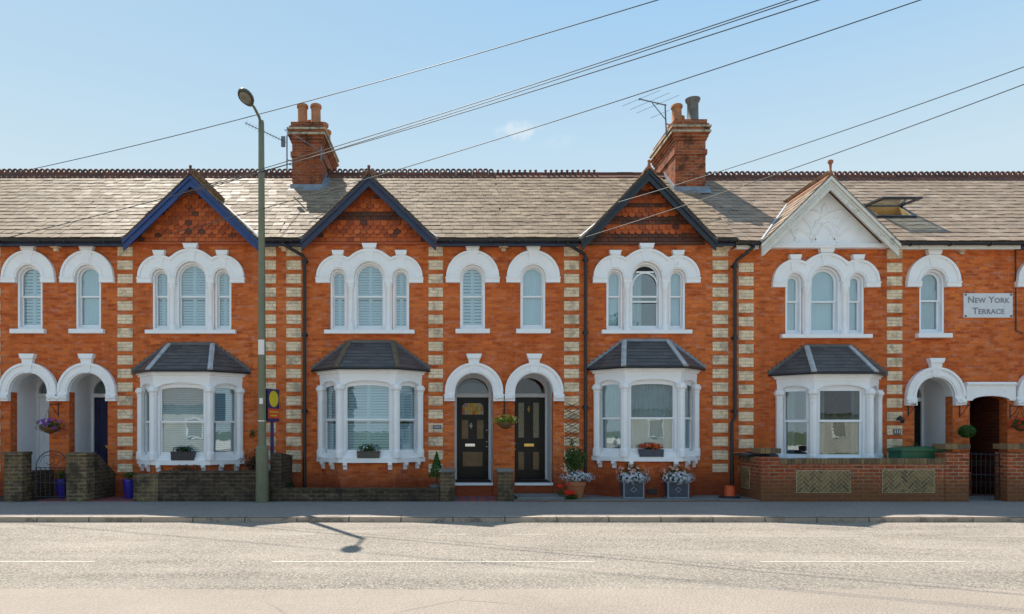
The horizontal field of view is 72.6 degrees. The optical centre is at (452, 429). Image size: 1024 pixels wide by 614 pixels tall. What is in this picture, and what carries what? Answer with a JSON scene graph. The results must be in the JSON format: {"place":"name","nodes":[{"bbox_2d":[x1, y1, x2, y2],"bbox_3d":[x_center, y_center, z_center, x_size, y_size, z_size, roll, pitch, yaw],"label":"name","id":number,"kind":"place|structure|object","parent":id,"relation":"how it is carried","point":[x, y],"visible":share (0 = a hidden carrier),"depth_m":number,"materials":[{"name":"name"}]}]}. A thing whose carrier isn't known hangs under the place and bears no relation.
{"place":"outdoors","nodes":[
{"label":"outdoors","id":0,"kind":"place"},
{"bbox_2d":[35,497,65,501],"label":"tiled path","id":1,"kind":"structure","parent":0,"point":[56,499],"depth_m":14.93,"materials":[{"name":"tile"}]},
{"bbox_2d":[55,469,65,497],"bbox_3d":[-8.736,1.212,15.500,0.301,0.649,0.300,0,0,0],"label":"blue pot","id":2,"kind":"object","parent":1,"relation":"on","point":[61,484],"visible":0.69,"depth_m":15.40,"materials":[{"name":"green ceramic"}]},
{"bbox_2d":[87,496,132,501],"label":"tiled path","id":3,"kind":"structure","parent":0,"point":[116,499],"depth_m":15.14,"materials":[{"name":"tile"}]},
{"bbox_2d":[122,471,134,497],"bbox_3d":[-7.229,1.238,15.500,0.308,0.598,0.300,0,0,0],"label":"blue pot","id":4,"kind":"object","parent":3,"relation":"on","point":[128,487],"visible":0.88,"depth_m":15.40,"materials":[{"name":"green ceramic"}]},
{"bbox_2d":[0,496,255,501],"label":"front garden ground","id":5,"kind":"structure","parent":0,"point":[2,499],"depth_m":14.84,"materials":[{"name":"grey concrete"}]},
{"bbox_2d":[32,470,53,499],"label":"dividing wall","id":6,"kind":"structure","parent":5,"relation":"on","point":[43,484],"depth_m":15.56,"materials":[{"name":"brick"}]},
{"bbox_2d":[65,452,95,501],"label":"brick pier","id":7,"kind":"structure","parent":5,"relation":"on","point":[80,476],"depth_m":14.80,"materials":[{"name":"beige brick"}]},
{"bbox_2d":[35,451,65,497],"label":"iron gate","id":8,"kind":"structure","parent":7,"relation":"attached to","point":[50,482],"depth_m":14.89,"materials":[{"name":"black metal"}]},
{"bbox_2d":[95,453,114,498],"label":"dividing wall","id":9,"kind":"structure","parent":5,"relation":"on","point":[104,480],"depth_m":15.42,"materials":[{"name":"brick"}]},
{"bbox_2d":[133,474,158,500],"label":"brick pier","id":10,"kind":"structure","parent":5,"relation":"on","point":[145,487],"depth_m":14.85,"materials":[{"name":"beige brick"}]},
{"bbox_2d":[168,464,202,470],"bbox_3d":[-5.888,1.156,15.218,0.803,0.791,0.241,0,0,0],"label":"bush","id":11,"kind":"object","parent":5,"relation":"on","point":[183,469],"visible":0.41,"depth_m":15.21,"materials":[{"name":"green plant"}]},
{"bbox_2d":[159,471,270,500],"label":"front wall","id":12,"kind":"structure","parent":5,"relation":"on","point":[207,485],"depth_m":14.86,"materials":[{"name":"brick"}]},
{"bbox_2d":[239,449,255,470],"bbox_3d":[-4.411,0.996,15.277,0.614,1.112,0.334,0,0,0],"label":"bush","id":13,"kind":"object","parent":5,"relation":"on","point":[251,465],"visible":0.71,"depth_m":15.23,"materials":[{"name":"green plant"}]},
{"bbox_2d":[266,388,278,470],"bbox_3d":[-3.963,0.338,15.179,0.093,2.425,0.520,0,0,13],"label":"estate board","id":14,"kind":"object","parent":5,"relation":"on","point":[272,406],"visible":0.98,"depth_m":15.17,"materials":[{"name":"blue plastic"}]},
{"bbox_2d":[269,501,454,501],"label":"front garden soil","id":15,"kind":"structure","parent":0,"point":[361,501],"depth_m":14.84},
{"bbox_2d":[271,453,291,488],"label":"dividing wall","id":16,"kind":"structure","parent":15,"relation":"on","point":[281,469],"depth_m":14.90,"materials":[{"name":"brick"}]},
{"bbox_2d":[286,480,296,487],"bbox_3d":[-3.720,1.325,15.564,0.442,0.372,0.376,0,0,0],"label":"shrub","id":17,"kind":"object","parent":15,"relation":"on","point":[290,486],"visible":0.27,"depth_m":15.53,"materials":[{"name":"green plant"}]},
{"bbox_2d":[271,488,439,500],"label":"front wall","id":18,"kind":"structure","parent":15,"relation":"on","point":[355,494],"depth_m":14.87,"materials":[{"name":"brick"}]},
{"bbox_2d":[428,451,441,487],"bbox_3d":[-0.357,1.003,15.299,0.385,1.054,0.382,0,0,-37],"label":"potted conifer","id":19,"kind":"object","parent":15,"relation":"on","point":[437,463],"visible":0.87,"depth_m":15.24,"materials":[{"name":"green plant"}]},
{"bbox_2d":[439,468,455,500],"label":"brick pier","id":20,"kind":"structure","parent":0,"point":[447,484],"depth_m":14.90,"materials":[{"name":"brick"}]},
{"bbox_2d":[455,496,497,501],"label":"tiled path","id":21,"kind":"structure","parent":0,"point":[475,499],"depth_m":15.14,"materials":[{"name":"tile"}]},
{"bbox_2d":[496,468,513,501],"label":"brick pier","id":22,"kind":"structure","parent":21,"relation":"on","point":[504,484],"depth_m":14.90,"materials":[{"name":"brick"}]},
{"bbox_2d":[0,522,1023,613],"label":"road","id":23,"kind":"structure","parent":0,"point":[233,568],"depth_m":8.15,"materials":[{"name":"grey asphalt"}]},
{"bbox_2d":[0,534,964,561],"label":"road markings","id":24,"kind":"object","parent":23,"relation":"on","point":[502,561],"visible":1,"depth_m":8.57,"materials":[{"name":"paint"}]},
{"bbox_2d":[0,502,1023,515],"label":"pavement","id":25,"kind":"structure","parent":0,"point":[513,509],"depth_m":13.36,"materials":[{"name":"grey concrete"}]},
{"bbox_2d":[3,451,32,501],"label":"brick pier","id":26,"kind":"structure","parent":25,"relation":"on","point":[17,476],"depth_m":14.75,"materials":[{"name":"beige brick"}]},
{"bbox_2d":[238,88,268,502],"bbox_3d":[-4.109,-2.593,14.225,0.299,8.286,1.266,0,0,5],"label":"street lamp","id":27,"kind":"object","parent":25,"relation":"on","point":[245,96],"visible":1,"depth_m":14.65,"materials":[{"name":"metal"}]},
{"bbox_2d":[258,462,262,488],"bbox_3d":[-4.050,0.975,14.588,0.100,0.550,0.014,0,0,0],"label":"access door","id":28,"kind":"structure","parent":27,"relation":"in","point":[260,464],"depth_m":14.58,"materials":[{"name":"green paint"}]},
{"bbox_2d":[514,501,762,501],"bbox_3d":[3.959,1.565,14.816,5.311,0.070,0.033,0,0,0],"label":"forecourt edging","id":29,"kind":"object","parent":25,"relation":"on","point":[638,501],"visible":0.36,"depth_m":14.80,"materials":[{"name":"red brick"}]},
{"bbox_2d":[0,0,1023,174],"label":"sky","id":30,"kind":"structure","parent":0,"point":[79,78],"materials":[{"name":"blue"}]},
{"bbox_2d":[513,495,759,501],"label":"concrete forecourt","id":31,"kind":"structure","parent":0,"point":[690,498],"depth_m":14.96,"materials":[{"name":"grey concrete"}]},
{"bbox_2d":[513,493,563,499],"bbox_3d":[1.890,1.497,15.427,1.020,0.044,1.054,0,0,0],"label":"doorstep slab","id":32,"kind":"structure","parent":31,"relation":"on","point":[536,496],"depth_m":15.17,"materials":[{"name":"concrete"}]},
{"bbox_2d":[556,483,577,499],"bbox_3d":[2.481,1.367,15.024,0.487,0.395,0.267,0,0,0],"label":"red geranium","id":33,"kind":"object","parent":31,"relation":"on","point":[570,495],"visible":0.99,"depth_m":14.98,"materials":[{"name":"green plant"}]},
{"bbox_2d":[559,438,594,497],"bbox_3d":[2.753,0.849,15.376,0.799,1.340,0.544,0,0,0],"label":"flower pot","id":34,"kind":"object","parent":31,"relation":"on","point":[576,486],"visible":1,"depth_m":15.32,"materials":[{"name":"ceramic"}]},
{"bbox_2d":[616,463,649,497],"bbox_3d":[3.968,1.114,15.349,0.743,0.811,0.602,0,0,0],"label":"square planter","id":35,"kind":"object","parent":31,"relation":"on","point":[632,485],"visible":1,"depth_m":15.19,"materials":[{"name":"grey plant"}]},
{"bbox_2d":[661,462,695,497],"bbox_3d":[4.960,1.118,15.354,0.749,0.802,0.629,0,0,0],"label":"square planter","id":36,"kind":"object","parent":31,"relation":"on","point":[675,486],"visible":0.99,"depth_m":15.19,"materials":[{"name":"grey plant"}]},
{"bbox_2d":[719,485,739,498],"bbox_3d":[6.136,1.387,15.380,0.450,0.265,0.450,0,0,0],"label":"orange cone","id":37,"kind":"object","parent":31,"relation":"on","point":[729,491],"visible":1,"depth_m":15.28,"materials":[{"name":"red plastic"}]},
{"bbox_2d":[969,496,1005,501],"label":"garden ground","id":38,"kind":"structure","parent":0,"point":[981,499],"depth_m":15.16,"materials":[{"name":"concrete"}]},
{"bbox_2d":[738,456,753,497],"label":"side wall","id":39,"kind":"structure","parent":38,"relation":"on","point":[746,476],"depth_m":15.52,"materials":[{"name":"red brick"}]},
{"bbox_2d":[734,451,777,456],"bbox_3d":[6.796,1.022,15.546,0.700,1.033,0.684,0,0,0],"label":"rubbish bin","id":40,"kind":"object","parent":38,"relation":"on","point":[748,454],"visible":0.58,"depth_m":15.22,"materials":[{"name":"black plastic"}]},
{"bbox_2d":[752,448,780,501],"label":"brick pier","id":41,"kind":"structure","parent":38,"relation":"on","point":[766,478],"depth_m":14.80,"materials":[{"name":"red brick"}]},
{"bbox_2d":[780,458,944,501],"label":"front wall","id":42,"kind":"structure","parent":38,"relation":"on","point":[862,479],"depth_m":14.81,"materials":[{"name":"red brick"}]},
{"bbox_2d":[886,446,945,457],"bbox_3d":[10.253,0.960,15.350,0.994,1.155,0.540,0,0,0],"label":"recycling box","id":43,"kind":"object","parent":38,"relation":"on","point":[912,452],"visible":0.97,"depth_m":15.12,"materials":[{"name":"green plastic"}]},
{"bbox_2d":[932,444,969,501],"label":"brick pier","id":44,"kind":"structure","parent":38,"relation":"on","point":[956,476],"depth_m":14.80,"materials":[{"name":"red brick"}]},
{"bbox_2d":[993,444,1023,501],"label":"brick pier","id":45,"kind":"structure","parent":38,"relation":"on","point":[1011,476],"depth_m":14.80,"materials":[{"name":"red brick"}]},
{"bbox_2d":[969,452,999,496],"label":"iron gate","id":46,"kind":"structure","parent":45,"relation":"attached to","point":[980,474],"depth_m":15.13,"materials":[{"name":"black metal"}]},
{"label":"ground","id":47,"kind":"structure","parent":0,"visible":0},
{"bbox_2d":[0,168,125,495],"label":"terraced house","id":48,"kind":"structure","parent":47,"relation":"on","point":[33,200],"depth_m":16.08,"materials":[{"name":"orange brick"}]},
{"bbox_2d":[18,265,41,328],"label":"window","id":49,"kind":"structure","parent":48,"relation":"in","point":[22,296],"depth_m":16.17,"materials":[{"name":"white paint"}]},
{"bbox_2d":[39,397,48,469],"bbox_3d":[-9.764,0.229,17.010,0.776,2.011,0.111,0,0,0],"label":"door","id":50,"kind":"structure","parent":48,"relation":"in","point":[43,404],"depth_m":17.02,"materials":[{"name":"paint"}]},
{"bbox_2d":[36,402,65,433],"bbox_3d":[-9.118,-0.254,15.684,0.617,0.719,0.573,0,0,29],"label":"hanging basket","id":51,"kind":"object","parent":48,"relation":"hanging from","point":[50,428],"visible":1,"depth_m":15.58,"materials":[{"name":"purple metal"}]},
{"bbox_2d":[51,165,302,495],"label":"terraced house","id":52,"kind":"structure","parent":47,"relation":"on","point":[158,342],"depth_m":16.00,"materials":[{"name":"orange brick"}]},
{"bbox_2d":[76,265,100,328],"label":"window","id":53,"kind":"structure","parent":52,"relation":"in","point":[88,287],"depth_m":16.19,"materials":[{"name":"glass"}]},
{"bbox_2d":[94,397,107,463],"bbox_3d":[-8.413,0.229,17.010,0.776,2.011,0.111,0,0,0],"label":"door","id":54,"kind":"structure","parent":52,"relation":"in","point":[100,405],"depth_m":17.02,"materials":[{"name":"blue paint"}]},
{"bbox_2d":[153,269,168,329],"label":"window","id":55,"kind":"structure","parent":52,"relation":"in","point":[163,295],"depth_m":16.13,"materials":[{"name":"white paint"}]},
{"bbox_2d":[170,446,195,459],"bbox_3d":[-5.994,0.525,15.425,0.538,0.334,0.215,0,0,0],"label":"window box","id":56,"kind":"object","parent":52,"relation":"on","point":[183,454],"visible":1,"depth_m":15.36,"materials":[{"name":"grey plastic"}]},
{"bbox_2d":[131,342,250,473],"bbox_3d":[-6.040,-0.200,15.662,2.768,3.600,0.828,0,0,0],"label":"bay window","id":57,"kind":"structure","parent":52,"relation":"in","point":[177,371],"depth_m":15.58,"materials":[{"name":"white paint"}]},
{"bbox_2d":[177,262,206,329],"bbox_3d":[-6.024,-3.068,16.110,0.709,1.573,0.195,0,0,0],"label":"window","id":58,"kind":"structure","parent":52,"relation":"in","point":[194,295],"depth_m":16.18,"materials":[{"name":"white paint"}]},
{"bbox_2d":[215,269,230,329],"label":"window","id":59,"kind":"structure","parent":52,"relation":"in","point":[225,295],"depth_m":16.13,"materials":[{"name":"white paint"}]},
{"bbox_2d":[249,429,256,436],"bbox_3d":[-4.620,0.107,15.941,0.226,0.205,0.111,0,0,0],"label":"wall weed","id":60,"kind":"object","parent":52,"relation":"attached to","point":[251,433],"depth_m":15.93,"materials":[{"name":"green plant"}]},
{"bbox_2d":[278,103,507,498],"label":"terraced house","id":61,"kind":"structure","parent":47,"relation":"on","point":[392,315],"depth_m":16.00,"materials":[{"name":"orange brick"}]},
{"bbox_2d":[245,122,293,169],"bbox_3d":[-4.725,-7.299,17.809,0.141,0.915,1.631,0,0,34],"label":"tv aerial","id":62,"kind":"object","parent":61,"relation":"attached to","point":[282,139],"visible":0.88,"depth_m":18.21,"materials":[{"name":"metal"}]},
{"bbox_2d":[284,129,322,160],"bbox_3d":[-3.866,-7.425,18.109,1.058,0.704,0.200,0,0,-32],"label":"tv aerial","id":63,"kind":"object","parent":61,"relation":"attached to","point":[321,159],"visible":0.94,"depth_m":18.14,"materials":[{"name":"metal"}]},
{"bbox_2d":[331,269,346,329],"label":"window","id":64,"kind":"structure","parent":61,"relation":"in","point":[339,295],"depth_m":16.13,"materials":[{"name":"white paint"}]},
{"bbox_2d":[357,443,380,457],"bbox_3d":[-1.875,0.478,15.425,0.527,0.329,0.215,0,0,0],"label":"window box","id":65,"kind":"object","parent":61,"relation":"on","point":[366,453],"visible":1,"depth_m":15.36,"materials":[{"name":"green plastic"}]},
{"bbox_2d":[355,262,384,329],"bbox_3d":[-1.918,-3.068,16.110,0.709,1.573,0.195,0,0,0],"label":"window","id":66,"kind":"structure","parent":61,"relation":"in","point":[370,295],"depth_m":16.18,"materials":[{"name":"white paint"}]},
{"bbox_2d":[311,340,430,487],"bbox_3d":[-1.895,-0.225,15.661,2.768,3.650,0.830,0,0,0],"label":"bay window","id":67,"kind":"structure","parent":61,"relation":"in","point":[356,363],"depth_m":15.60,"materials":[{"name":"white paint"}]},
{"bbox_2d":[393,269,408,329],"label":"window","id":68,"kind":"structure","parent":61,"relation":"in","point":[401,295],"depth_m":16.13,"materials":[{"name":"white paint"}]},
{"bbox_2d":[433,425,440,428],"bbox_3d":[-0.364,-0.045,15.972,0.190,0.085,0.023,0,0,0],"label":"house number plate","id":69,"kind":"object","parent":61,"relation":"attached to","point":[436,426],"visible":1,"depth_m":15.96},
{"bbox_2d":[460,265,484,328],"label":"window","id":70,"kind":"structure","parent":61,"relation":"in","point":[472,296],"depth_m":16.17,"materials":[{"name":"white paint"}]},
{"bbox_2d":[457,397,487,478],"bbox_3d":[0.484,0.229,17.010,0.776,2.011,0.111,0,0,0],"label":"door","id":71,"kind":"structure","parent":61,"relation":"in","point":[472,412],"depth_m":17.01,"materials":[{"name":"black paint"}]},
{"bbox_2d":[492,401,518,428],"bbox_3d":[1.180,-0.335,15.675,0.544,0.667,0.502,0,0,42],"label":"hanging basket","id":72,"kind":"object","parent":61,"relation":"hanging from","point":[504,423],"visible":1,"depth_m":15.59,"materials":[{"name":"green metal"}]},
{"bbox_2d":[0,516,1023,521],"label":"kerb","id":73,"kind":"structure","parent":47,"relation":"on","point":[511,518],"depth_m":12.19,"materials":[{"name":"concrete"}]},
{"bbox_2d":[495,96,737,496],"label":"terraced house","id":74,"kind":"structure","parent":47,"relation":"on","point":[622,335],"depth_m":16.00,"materials":[{"name":"orange brick"}]},
{"bbox_2d":[515,397,544,478],"bbox_3d":[1.869,0.229,17.010,0.776,2.011,0.111,0,0,0],"label":"door","id":75,"kind":"structure","parent":74,"relation":"in","point":[530,411],"depth_m":17.02,"materials":[{"name":"black paint"}]},
{"bbox_2d":[520,265,544,328],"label":"window","id":76,"kind":"structure","parent":74,"relation":"in","point":[532,285],"depth_m":16.19,"materials":[{"name":"glass"}]},
{"bbox_2d":[565,402,578,442],"bbox_3d":[2.741,-0.145,15.967,0.324,0.956,0.018,0,0,0],"label":"trellis","id":77,"kind":"object","parent":74,"relation":"attached to","point":[572,422],"visible":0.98,"depth_m":15.96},
{"bbox_2d":[606,269,622,329],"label":"window","id":78,"kind":"structure","parent":74,"relation":"in","point":[614,285],"depth_m":16.13,"materials":[{"name":"white paint"}]},
{"bbox_2d":[631,262,660,329],"bbox_3d":[4.425,-3.068,16.117,0.757,1.633,0.210,0,0,0],"label":"window","id":79,"kind":"structure","parent":74,"relation":"in","point":[642,268],"depth_m":16.10,"materials":[{"name":"white paint"}]},
{"bbox_2d":[587,339,705,496],"bbox_3d":[4.450,-0.240,15.662,2.768,3.680,0.828,0,0,0],"label":"bay window","id":80,"kind":"structure","parent":74,"relation":"in","point":[645,390],"depth_m":15.62,"materials":[{"name":"white paint"}]},
{"bbox_2d":[638,442,663,456],"bbox_3d":[4.407,0.454,15.420,0.554,0.316,0.214,0,0,0],"label":"window box","id":81,"kind":"object","parent":74,"relation":"on","point":[653,450],"visible":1,"depth_m":15.36,"materials":[{"name":"grey plastic"}]},
{"bbox_2d":[623,90,678,135],"bbox_3d":[5.335,-8.586,18.581,1.894,1.405,0.465,0,0,-35],"label":"tv aerial","id":82,"kind":"object","parent":74,"relation":"attached to","point":[657,103],"visible":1,"depth_m":18.59,"materials":[{"name":"metal"}]},
{"bbox_2d":[669,269,684,329],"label":"window","id":83,"kind":"structure","parent":74,"relation":"in","point":[677,277],"depth_m":16.19,"materials":[{"name":"white paint"}]},
{"bbox_2d":[701,159,1023,495],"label":"terraced house","id":84,"kind":"structure","parent":47,"relation":"on","point":[852,288],"depth_m":16.00,"materials":[{"name":"orange brick"}]},
{"bbox_2d":[785,274,801,333],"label":"window","id":85,"kind":"structure","parent":84,"relation":"in","point":[793,291],"depth_m":16.10,"materials":[{"name":"white plastic"}]},
{"bbox_2d":[810,267,839,333],"bbox_3d":[8.582,-2.968,16.112,0.809,1.633,0.200,0,0,0],"label":"window","id":86,"kind":"structure","parent":84,"relation":"in","point":[825,289],"depth_m":16.19,"materials":[{"name":"glass"}]},
{"bbox_2d":[768,344,887,457],"bbox_3d":[8.650,-0.175,15.681,2.768,3.550,0.867,0,0,0],"label":"bay window","id":87,"kind":"structure","parent":84,"relation":"in","point":[814,369],"depth_m":15.62,"materials":[{"name":"white paint"}]},
{"bbox_2d":[831,391,839,452],"bbox_3d":[8.658,-0.172,15.657,0.200,1.444,0.111,0,0,0],"label":"leaf garland","id":88,"kind":"object","parent":84,"relation":"hanging from","point":[835,418],"visible":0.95,"depth_m":15.65,"materials":[{"name":"white plant"}]},
{"bbox_2d":[848,274,863,333],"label":"window","id":89,"kind":"structure","parent":84,"relation":"in","point":[856,289],"depth_m":16.10,"materials":[{"name":"white plastic"}]},
{"bbox_2d":[893,429,900,433],"bbox_3d":[10.236,0.064,15.972,0.170,0.120,0.022,0,0,0],"label":"house number plate","id":90,"kind":"object","parent":84,"relation":"attached to","point":[896,431],"visible":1,"depth_m":15.96,"materials":[{"name":"white ceramic"}]},
{"bbox_2d":[896,415,904,422],"bbox_3d":[10.293,-0.224,15.886,0.270,0.175,0.166,0,0,-18],"label":"wall lamp","id":91,"kind":"object","parent":84,"relation":"attached to","point":[900,418],"visible":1,"depth_m":15.84,"materials":[{"name":"black metal"}]},
{"bbox_2d":[914,402,919,445],"bbox_3d":[11.091,0.329,17.010,0.776,2.011,0.111,0,0,0],"label":"door","id":92,"kind":"structure","parent":84,"relation":"in","point":[917,407],"depth_m":17.02,"materials":[{"name":"black paint"}]},
{"bbox_2d":[919,269,943,332],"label":"window","id":93,"kind":"structure","parent":84,"relation":"in","point":[931,293],"depth_m":16.15,"materials":[{"name":"white plastic"}]},
{"bbox_2d":[957,405,976,437],"bbox_3d":[11.621,-0.195,15.748,0.359,0.802,0.509,0,0,0],"label":"hanging topiary","id":94,"kind":"object","parent":84,"relation":"attached to","point":[966,431],"visible":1,"depth_m":15.60,"materials":[{"name":"green plant"}]},
{"bbox_2d":[963,293,1012,317],"bbox_3d":[12.333,-2.849,15.977,1.127,0.564,0.044,0,0,0],"label":"terrace name plaque","id":95,"kind":"object","parent":84,"relation":"attached to","point":[987,305],"visible":1,"depth_m":15.96,"materials":[{"name":"white metal"}]},
{"bbox_2d":[1006,404,1023,430],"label":"hanging basket","id":96,"kind":"object","parent":84,"relation":"hanging from","point":[1018,425],"visible":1,"depth_m":15.65,"materials":[{"name":"red metal"}]},
{"bbox_2d":[918,171,1023,451],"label":"terraced house","id":97,"kind":"structure","parent":47,"relation":"on","point":[998,198],"depth_m":17.44,"materials":[{"name":"orange brick"}]},
{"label":"opposite pavement","id":98,"kind":"structure","parent":0,"visible":0},
{"bbox_3d":[16.700,-3.225,4.200,0.800,9.650,0.312,0,0,0],"label":"telegraph pole","id":99,"kind":"object","parent":98,"relation":"on","visible":0},
{"bbox_2d":[1,0,657,175],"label":"overhead cable","id":100,"kind":"object","parent":99,"relation":"attached to","point":[356,87],"visible":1,"depth_m":12.24,"materials":[{"name":"black rubber"}]},
{"bbox_2d":[0,0,818,239],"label":"overhead cable","id":101,"kind":"object","parent":99,"relation":"attached to","point":[445,117],"visible":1,"depth_m":11.20,"materials":[{"name":"black rubber"}]},
{"bbox_2d":[175,0,788,194],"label":"overhead cable","id":102,"kind":"object","parent":99,"relation":"attached to","point":[497,95],"visible":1,"depth_m":12.01,"materials":[{"name":"black rubber"}]},
{"bbox_2d":[176,0,796,197],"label":"overhead cable","id":103,"kind":"object","parent":99,"relation":"attached to","point":[518,91],"visible":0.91,"depth_m":11.81,"materials":[{"name":"black rubber"}]},
{"bbox_2d":[170,0,920,233],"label":"overhead cable","id":104,"kind":"object","parent":99,"relation":"attached to","point":[583,111],"visible":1,"depth_m":11.28,"materials":[{"name":"black rubber"}]},
{"bbox_2d":[586,84,1023,236],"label":"overhead cable","id":105,"kind":"object","parent":99,"relation":"attached to","point":[817,159],"visible":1,"depth_m":12.55,"materials":[{"name":"black rubber"}]},
{"bbox_2d":[618,67,1023,202],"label":"overhead cable","id":106,"kind":"object","parent":99,"relation":"attached to","point":[831,134],"visible":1,"depth_m":12.71,"materials":[{"name":"black rubber"}]}
]}

